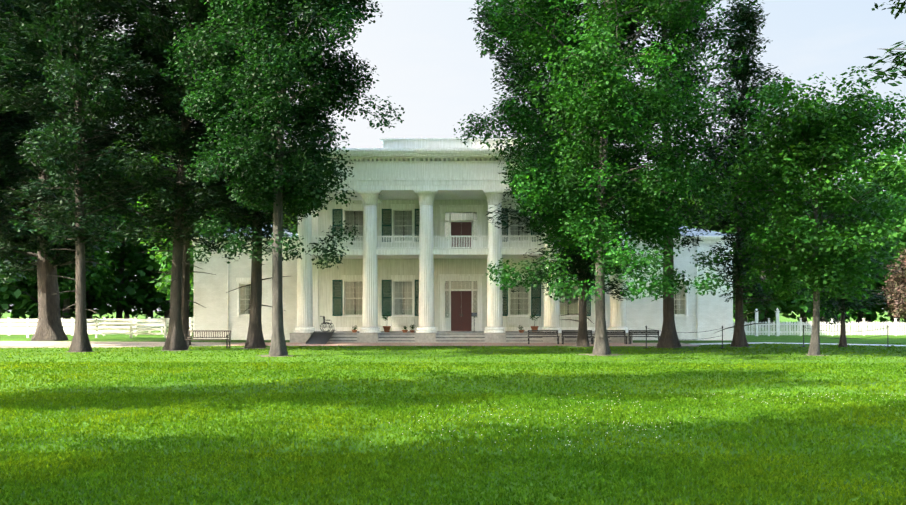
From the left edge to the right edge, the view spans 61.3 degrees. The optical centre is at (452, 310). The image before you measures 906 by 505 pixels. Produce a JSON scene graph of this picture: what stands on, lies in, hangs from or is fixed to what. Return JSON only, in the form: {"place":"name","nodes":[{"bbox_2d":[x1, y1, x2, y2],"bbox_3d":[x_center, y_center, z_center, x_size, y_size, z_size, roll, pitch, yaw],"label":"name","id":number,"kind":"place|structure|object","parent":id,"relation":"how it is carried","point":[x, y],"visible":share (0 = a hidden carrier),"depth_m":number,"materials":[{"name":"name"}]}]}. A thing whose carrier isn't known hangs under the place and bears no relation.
{"place":"outdoors","nodes":[
{"label":"outdoors","id":0,"kind":"place"},
{"bbox_2d":[67,344,828,356],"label":"tree base soil","id":1,"kind":"structure","parent":0,"point":[298,356],"depth_m":31.71,"materials":[{"name":"brown soil"}]},
{"bbox_2d":[0,312,905,504],"bbox_3d":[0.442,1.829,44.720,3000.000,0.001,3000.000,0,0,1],"label":"lawn","id":2,"kind":"structure","parent":0,"point":[873,339],"depth_m":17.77,"materials":[{"name":"green plant"}]},
{"bbox_2d":[0,192,36,322],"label":"tree","id":3,"kind":"object","parent":2,"relation":"on","point":[22,311],"depth_m":83.18,"materials":[{"name":"green plant"}]},
{"bbox_2d":[0,31,40,241],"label":"cedar tree","id":4,"kind":"object","parent":2,"relation":"on","point":[23,181],"visible":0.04,"depth_m":41.90,"materials":[{"name":"green plant"}]},
{"bbox_2d":[0,0,59,312],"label":"shade tree","id":5,"kind":"object","parent":2,"relation":"on","point":[3,176],"visible":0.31,"depth_m":38.99,"materials":[{"name":"green plant"}]},
{"bbox_2d":[0,0,70,237],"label":"cedar tree","id":6,"kind":"object","parent":2,"relation":"on","point":[31,77],"visible":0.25,"depth_m":39.23,"materials":[{"name":"green plant"}]},
{"bbox_2d":[1,253,86,322],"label":"tree","id":7,"kind":"object","parent":2,"relation":"on","point":[28,288],"visible":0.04,"depth_m":87.34,"materials":[{"name":"green plant"}]},
{"bbox_2d":[0,149,100,326],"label":"tree","id":8,"kind":"object","parent":2,"relation":"on","point":[17,294],"visible":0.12,"depth_m":81.31,"materials":[{"name":"green plant"}]},
{"bbox_2d":[12,175,125,326],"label":"tree","id":9,"kind":"object","parent":2,"relation":"on","point":[95,279],"visible":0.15,"depth_m":83.70,"materials":[{"name":"green plant"}]},
{"bbox_2d":[0,0,154,340],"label":"cedar tree","id":10,"kind":"object","parent":2,"relation":"on","point":[49,326],"visible":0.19,"depth_m":46.67,"materials":[{"name":"green plant"}]},
{"bbox_2d":[61,246,118,316],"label":"tree","id":11,"kind":"object","parent":2,"relation":"on","point":[103,292],"visible":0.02,"depth_m":106.55,"materials":[{"name":"green plant"}]},
{"bbox_2d":[29,175,151,322],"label":"tree","id":12,"kind":"object","parent":2,"relation":"on","point":[112,301],"visible":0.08,"depth_m":90.50,"materials":[{"name":"green plant"}]},
{"bbox_2d":[0,317,193,337],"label":"paddock fence","id":13,"kind":"object","parent":2,"relation":"on","point":[96,325],"visible":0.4,"depth_m":51.23,"materials":[{"name":"white wood"}]},
{"bbox_2d":[0,316,193,335],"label":"paddock fence","id":14,"kind":"object","parent":2,"relation":"on","point":[149,318],"visible":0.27,"depth_m":56.45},
{"bbox_2d":[0,0,195,351],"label":"cedar tree","id":15,"kind":"object","parent":2,"relation":"on","point":[28,47],"visible":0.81,"depth_m":33.59,"materials":[{"name":"green plant"}]},
{"bbox_2d":[0,341,234,347],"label":"gravel path","id":16,"kind":"structure","parent":2,"relation":"on","point":[33,344],"depth_m":41.38,"materials":[{"name":"beige gravel"}]},
{"bbox_2d":[103,197,144,322],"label":"tree","id":17,"kind":"object","parent":2,"relation":"on","point":[126,316],"depth_m":116.81,"materials":[{"name":"green plant"}]},
{"bbox_2d":[86,135,172,322],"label":"tree","id":18,"kind":"object","parent":2,"relation":"on","point":[128,288],"visible":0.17,"depth_m":91.56,"materials":[{"name":"green plant"}]},
{"bbox_2d":[107,118,172,317],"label":"tree","id":19,"kind":"object","parent":2,"relation":"on","point":[150,274],"visible":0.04,"depth_m":96.20,"materials":[{"name":"green plant"}]},
{"bbox_2d":[136,210,165,317],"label":"tree","id":20,"kind":"object","parent":2,"relation":"on","point":[163,313],"depth_m":108.22,"materials":[{"name":"green plant"}]},
{"bbox_2d":[110,149,204,323],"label":"tree","id":21,"kind":"object","parent":2,"relation":"on","point":[158,295],"visible":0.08,"depth_m":91.77,"materials":[{"name":"green plant"}]},
{"bbox_2d":[60,0,299,350],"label":"cedar tree","id":22,"kind":"object","parent":2,"relation":"on","point":[181,223],"visible":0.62,"depth_m":34.42,"materials":[{"name":"green plant"}]},
{"bbox_2d":[101,0,263,344],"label":"cedar tree","id":23,"kind":"object","parent":2,"relation":"on","point":[186,271],"visible":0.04,"depth_m":40.30,"materials":[{"name":"green plant"}]},
{"bbox_2d":[140,184,235,316],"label":"tree","id":24,"kind":"object","parent":2,"relation":"on","point":[154,259],"visible":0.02,"depth_m":93.18,"materials":[{"name":"green plant"}]},
{"bbox_2d":[126,117,252,329],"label":"tree","id":25,"kind":"object","parent":2,"relation":"on","point":[161,285],"visible":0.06,"depth_m":73.03,"materials":[{"name":"green plant"}]},
{"bbox_2d":[155,224,226,316],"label":"tree","id":26,"kind":"object","parent":2,"relation":"on","point":[191,311],"visible":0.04,"depth_m":86.44,"materials":[{"name":"green plant"}]},
{"bbox_2d":[184,330,230,348],"bbox_3d":[-11.833,1.389,36.902,2.150,0.882,0.566,0,0,1],"label":"lawn bench","id":27,"kind":"object","parent":2,"relation":"on","point":[215,331],"depth_m":37.08,"materials":[{"name":"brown wood"}]},
{"bbox_2d":[192,225,297,339],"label":"house wing","id":28,"kind":"structure","parent":2,"relation":"on","point":[223,310],"depth_m":47.98,"materials":[{"name":"white paint"}]},
{"bbox_2d":[169,0,334,347],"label":"cedar tree","id":29,"kind":"object","parent":2,"relation":"on","point":[258,222],"visible":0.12,"depth_m":37.31,"materials":[{"name":"green plant"}]},
{"bbox_2d":[159,0,404,355],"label":"elm tree","id":30,"kind":"object","parent":2,"relation":"on","point":[295,61],"visible":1,"depth_m":30.09,"materials":[{"name":"green plant"}]},
{"bbox_2d":[266,201,297,230],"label":"tree","id":31,"kind":"object","parent":2,"relation":"on","point":[295,228],"depth_m":71.83,"materials":[{"name":"green plant"}]},
{"bbox_2d":[306,331,610,343],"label":"porch steps","id":32,"kind":"structure","parent":2,"relation":"on","point":[319,337],"depth_m":43.89,"materials":[{"name":"grey stone"}]},
{"bbox_2d":[320,316,334,331],"bbox_3d":[-7.482,0.797,45.995,0.941,0.967,0.633,0,0,1],"label":"wheelchair","id":33,"kind":"object","parent":32,"relation":"on","point":[325,323],"visible":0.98,"depth_m":45.77,"materials":[{"name":"metal"}]},
{"bbox_2d":[382,311,390,331],"bbox_3d":[-3.965,0.639,45.696,0.565,1.281,0.619,0,0,1],"label":"potted plant","id":34,"kind":"object","parent":32,"relation":"on","point":[386,328],"visible":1,"depth_m":45.61,"materials":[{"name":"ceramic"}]},
{"bbox_2d":[390,318,414,330],"bbox_3d":[-3.143,0.879,47.691,1.550,0.802,0.562,0,0,1],"label":"porch bench","id":35,"kind":"object","parent":32,"relation":"on","point":[391,322],"visible":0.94,"depth_m":47.87,"materials":[{"name":"white paint"}]},
{"bbox_2d":[507,318,532,330],"bbox_3d":[4.155,0.879,47.530,1.550,0.802,0.562,0,0,1],"label":"porch bench","id":36,"kind":"object","parent":32,"relation":"on","point":[519,323],"visible":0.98,"depth_m":47.71,"materials":[{"name":"white paint"}]},
{"bbox_2d":[530,312,539,331],"bbox_3d":[4.862,0.667,45.539,0.614,1.223,0.609,0,0,24],"label":"potted plant","id":37,"kind":"object","parent":32,"relation":"on","point":[534,327],"visible":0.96,"depth_m":45.44,"materials":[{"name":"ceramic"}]},
{"bbox_2d":[220,342,698,345],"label":"brick path","id":38,"kind":"structure","parent":2,"relation":"on","point":[451,344],"depth_m":41.20,"materials":[{"name":"brick"}]},
{"bbox_2d":[527,330,559,343],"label":"bench","id":39,"kind":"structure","parent":38,"relation":"on","point":[545,332],"depth_m":41.91,"materials":[{"name":"grey wood"}]},
{"bbox_2d":[561,330,593,343],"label":"bench","id":40,"kind":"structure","parent":38,"relation":"on","point":[569,332],"depth_m":41.87,"materials":[{"name":"grey wood"}]},
{"bbox_2d":[594,330,626,343],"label":"bench","id":41,"kind":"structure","parent":38,"relation":"on","point":[616,332],"depth_m":41.82,"materials":[{"name":"grey wood"}]},
{"bbox_2d":[628,330,659,343],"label":"bench","id":42,"kind":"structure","parent":38,"relation":"on","point":[642,332],"depth_m":41.79,"materials":[{"name":"grey wood"}]},
{"bbox_2d":[286,138,633,342],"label":"portico","id":43,"kind":"structure","parent":2,"relation":"on","point":[426,173],"depth_m":44.31,"materials":[{"name":"white paint"}]},
{"bbox_2d":[312,200,609,330],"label":"wall","id":44,"kind":"structure","parent":2,"relation":"on","point":[460,291],"depth_m":48.13,"materials":[{"name":"white paint"}]},
{"bbox_2d":[467,0,684,346],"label":"cedar tree","id":45,"kind":"object","parent":2,"relation":"on","point":[581,265],"visible":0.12,"depth_m":38.59,"materials":[{"name":"green plant"}]},
{"bbox_2d":[454,0,756,354],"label":"poplar tree","id":46,"kind":"object","parent":2,"relation":"on","point":[604,76],"visible":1,"depth_m":30.27,"materials":[{"name":"green plant"}]},
{"bbox_2d":[370,392,898,458],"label":"clover flowers","id":47,"kind":"object","parent":2,"relation":"on","point":[607,423],"visible":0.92,"depth_m":12.41,"materials":[{"name":"green plant"}]},
{"bbox_2d":[610,0,748,347],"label":"cedar tree","id":48,"kind":"object","parent":2,"relation":"on","point":[669,328],"visible":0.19,"depth_m":37.40,"materials":[{"name":"green plant"}]},
{"bbox_2d":[625,226,734,339],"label":"house wing","id":49,"kind":"structure","parent":2,"relation":"on","point":[697,313],"depth_m":47.35,"materials":[{"name":"white paint"}]},
{"bbox_2d":[649,161,728,221],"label":"tree","id":50,"kind":"object","parent":2,"relation":"on","point":[681,199],"depth_m":98.48,"materials":[{"name":"green plant"}]},
{"bbox_2d":[685,175,776,312],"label":"tree","id":51,"kind":"object","parent":2,"relation":"on","point":[747,293],"visible":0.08,"depth_m":65.73,"materials":[{"name":"green plant"}]},
{"bbox_2d":[682,0,791,346],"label":"cedar tree","id":52,"kind":"object","parent":2,"relation":"on","point":[743,76],"visible":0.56,"depth_m":38.58,"materials":[{"name":"green plant"}]},
{"bbox_2d":[713,123,798,325],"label":"tree","id":53,"kind":"object","parent":2,"relation":"on","point":[751,314],"depth_m":92.13,"materials":[{"name":"green plant"}]},
{"bbox_2d":[643,325,890,348],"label":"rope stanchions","id":54,"kind":"object","parent":2,"relation":"on","point":[800,346],"visible":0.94,"depth_m":38.45,"materials":[{"name":"black metal"}]},
{"bbox_2d":[730,137,814,326],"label":"tree","id":55,"kind":"object","parent":2,"relation":"on","point":[775,304],"visible":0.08,"depth_m":84.77,"materials":[{"name":"green plant"}]},
{"bbox_2d":[747,212,806,323],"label":"tree","id":56,"kind":"object","parent":2,"relation":"on","point":[792,315],"depth_m":106.23,"materials":[{"name":"green plant"}]},
{"bbox_2d":[671,66,905,354],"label":"tree","id":57,"kind":"object","parent":2,"relation":"on","point":[820,139],"visible":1,"depth_m":30.35,"materials":[{"name":"green plant"}]},
{"bbox_2d":[692,342,905,345],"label":"side path","id":58,"kind":"structure","parent":2,"relation":"on","point":[789,343],"depth_m":42.55,"materials":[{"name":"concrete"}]},
{"bbox_2d":[766,171,835,325],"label":"tree","id":59,"kind":"object","parent":2,"relation":"on","point":[804,318],"depth_m":95.24,"materials":[{"name":"green plant"}]},
{"bbox_2d":[775,215,845,326],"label":"tree","id":60,"kind":"object","parent":2,"relation":"on","point":[800,304],"depth_m":85.81,"materials":[{"name":"green plant"}]},
{"bbox_2d":[733,309,905,335],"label":"picket fence","id":61,"kind":"object","parent":2,"relation":"on","point":[894,324],"visible":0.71,"depth_m":55.35,"materials":[{"name":"white wood"}]},
{"bbox_2d":[793,180,896,346],"bbox_3d":[19.735,-2.434,39.012,5.084,8.930,4.744,0,0,1],"label":"cedar tree","id":62,"kind":"object","parent":2,"relation":"on","point":[843,310],"visible":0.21,"depth_m":38.50,"materials":[{"name":"green plant"}]},
{"bbox_2d":[784,182,905,330],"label":"tree","id":63,"kind":"object","parent":2,"relation":"on","point":[807,294],"visible":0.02,"depth_m":65.37,"materials":[{"name":"green plant"}]},
{"bbox_2d":[831,169,905,326],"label":"tree","id":64,"kind":"object","parent":2,"relation":"on","point":[873,309],"visible":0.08,"depth_m":86.56,"materials":[{"name":"green plant"}]},
{"bbox_2d":[851,182,897,323],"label":"tree","id":65,"kind":"object","parent":2,"relation":"on","point":[881,319],"visible":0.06,"depth_m":106.49,"materials":[{"name":"green plant"}]},
{"bbox_2d":[844,128,905,326],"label":"tree","id":66,"kind":"object","parent":2,"relation":"on","point":[881,170],"visible":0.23,"depth_m":84.68,"materials":[{"name":"green plant"}]},
{"bbox_2d":[861,0,905,86],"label":"tree","id":67,"kind":"object","parent":2,"relation":"on","point":[901,62],"visible":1,"depth_m":19.24,"materials":[{"name":"green plant"}]},
{"bbox_2d":[873,248,905,322],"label":"crape myrtle tree","id":68,"kind":"object","parent":2,"relation":"on","point":[897,294],"visible":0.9,"depth_m":62.25,"materials":[{"name":"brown plant"}]},
{"bbox_2d":[875,147,905,325],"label":"tree","id":69,"kind":"object","parent":2,"relation":"on","point":[896,228],"visible":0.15,"depth_m":80.28,"materials":[{"name":"green plant"}]},
{"bbox_2d":[879,213,905,322],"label":"tree","id":70,"kind":"object","parent":2,"relation":"on","point":[883,311],"visible":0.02,"depth_m":100.08,"materials":[{"name":"green plant"}]},
{"bbox_2d":[899,159,905,235],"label":"tree","id":71,"kind":"object","parent":2,"relation":"on","point":[902,161],"visible":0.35,"depth_m":63.99,"materials":[{"name":"green plant"}]},
{"bbox_2d":[5,0,905,311],"label":"sky","id":72,"kind":"structure","parent":0,"point":[425,55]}
]}

